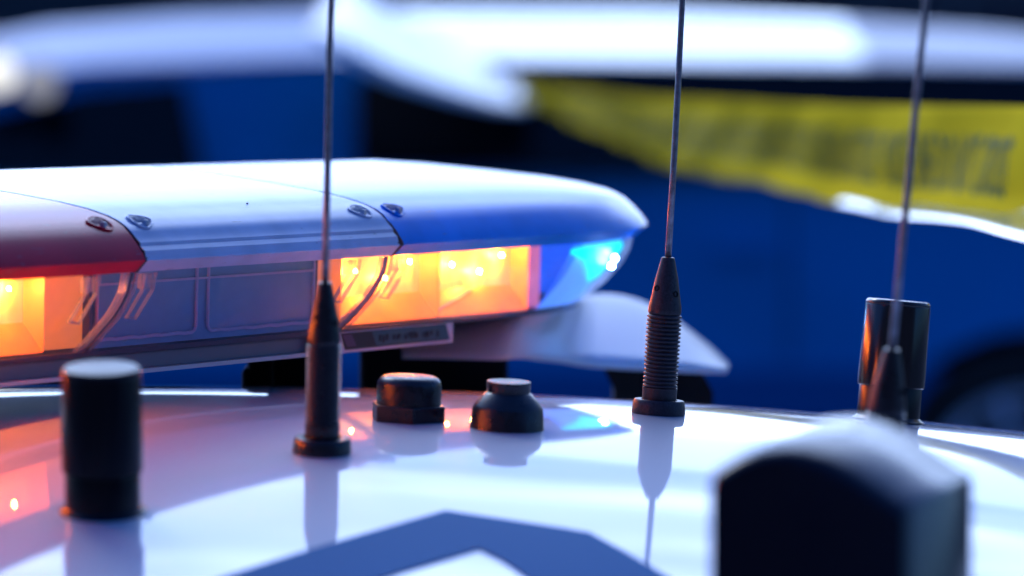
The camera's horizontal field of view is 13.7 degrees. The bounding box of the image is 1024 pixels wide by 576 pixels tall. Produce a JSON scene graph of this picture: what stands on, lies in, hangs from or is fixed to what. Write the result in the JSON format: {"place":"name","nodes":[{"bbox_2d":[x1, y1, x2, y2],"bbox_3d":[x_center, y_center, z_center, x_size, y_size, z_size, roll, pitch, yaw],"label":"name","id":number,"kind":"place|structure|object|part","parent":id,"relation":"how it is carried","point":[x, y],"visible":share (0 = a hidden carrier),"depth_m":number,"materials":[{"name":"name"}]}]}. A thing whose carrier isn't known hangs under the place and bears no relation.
{"place":"outdoors","nodes":[
{"label":"outdoors","id":0,"kind":"place"},
{"bbox_2d":[0,0,1023,35],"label":"warehouse","id":1,"kind":"structure","parent":0,"point":[997,16],"depth_m":43.91,"materials":[{"name":"grey"}]},
{"bbox_2d":[317,0,511,12],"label":"window","id":2,"kind":"structure","parent":1,"relation":"in","point":[440,6],"depth_m":43.83,"materials":[{"name":"grey glass"}]},
{"bbox_2d":[862,0,1023,35],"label":"window","id":3,"kind":"structure","parent":1,"relation":"in","point":[999,16],"depth_m":43.83,"materials":[{"name":"grey glass"}]},
{"label":"ground","id":4,"kind":"structure","parent":0,"visible":0},
{"bbox_2d":[0,12,1023,430],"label":"patrol wagon","id":5,"kind":"object","parent":4,"relation":"on","point":[778,288],"visible":0.38,"depth_m":12.06,"materials":[{"name":"blue paint"}]},
{"bbox_3d":[-1.385,-0.449,12.043,1.030,0.265,0.097,0,3,0],"label":"window","id":6,"kind":"part","parent":5,"relation":"part of","materials":[{"name":"black glass"}]},
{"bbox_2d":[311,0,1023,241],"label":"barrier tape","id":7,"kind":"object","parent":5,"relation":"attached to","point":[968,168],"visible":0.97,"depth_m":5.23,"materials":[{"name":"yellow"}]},
{"bbox_3d":[0.820,-0.483,12.053,2.520,0.302,0.110,0,3,0],"label":"window","id":8,"kind":"part","parent":5,"relation":"part of","materials":[{"name":"black glass"}]},
{"bbox_2d":[0,384,1023,575],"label":"police car","id":9,"kind":"object","parent":4,"relation":"on","point":[232,484],"visible":0.69,"depth_m":2.30,"materials":[{"name":"white paint"}]},
{"bbox_2d":[59,360,146,521],"bbox_3d":[-0.213,0.079,2.222,0.046,0.078,0.046,0,12,0],"label":"cylinder antenna","id":10,"kind":"object","parent":9,"relation":"on","point":[101,438],"visible":1,"depth_m":2.21,"materials":[{"name":"black plastic"}]},
{"bbox_2d":[292,0,350,457],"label":"whip antenna","id":11,"kind":"object","parent":9,"relation":"on","point":[321,437],"visible":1,"depth_m":2.36,"materials":[{"name":"black rubber"}]},
{"bbox_2d":[0,160,646,391],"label":"light bar","id":12,"kind":"object","parent":9,"relation":"on","point":[209,265],"visible":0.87,"depth_m":2.71,"materials":[{"name":"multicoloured plastic"}]},
{"bbox_2d":[372,373,444,424],"bbox_3d":[-0.060,0.065,2.507,0.043,0.027,0.046,2,5,0],"label":"hex cap","id":13,"kind":"object","parent":9,"relation":"on","point":[409,398],"visible":1,"depth_m":2.49,"materials":[{"name":"black plastic"}]},
{"bbox_2d":[469,378,543,432],"bbox_3d":[-0.002,0.068,2.487,0.044,0.028,0.044,2,6,0],"label":"stepped cap","id":14,"kind":"object","parent":9,"relation":"on","point":[504,405],"visible":1,"depth_m":2.47,"materials":[{"name":"black plastic"}]},
{"bbox_2d":[402,294,728,403],"bbox_3d":[0.082,0.057,3.192,0.184,0.112,0.541,1,3,17],"label":"roof fairing","id":15,"kind":"object","parent":9,"relation":"on","point":[607,333],"visible":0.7,"depth_m":3.14,"materials":[{"name":"grey plastic"}]},
{"bbox_2d":[631,0,684,416],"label":"whip antenna","id":16,"kind":"object","parent":9,"relation":"on","point":[659,393],"visible":1,"depth_m":2.60,"materials":[{"name":"rubber"}]},
{"bbox_2d":[710,417,971,575],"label":"arched housing","id":17,"kind":"object","parent":9,"relation":"on","point":[848,496],"visible":1,"depth_m":1.81,"materials":[{"name":"black plastic"}]},
{"bbox_2d":[852,298,930,424],"bbox_3d":[0.242,0.046,2.708,0.046,0.078,0.046,5,1,0],"label":"cylinder antenna","id":18,"kind":"object","parent":9,"relation":"on","point":[912,334],"visible":0.74,"depth_m":2.69,"materials":[{"name":"black plastic"}]},
{"bbox_2d":[865,0,929,431],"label":"whip antenna","id":19,"kind":"object","parent":9,"relation":"on","point":[886,404],"visible":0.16,"depth_m":2.25,"materials":[{"name":"black rubber"}]}
]}

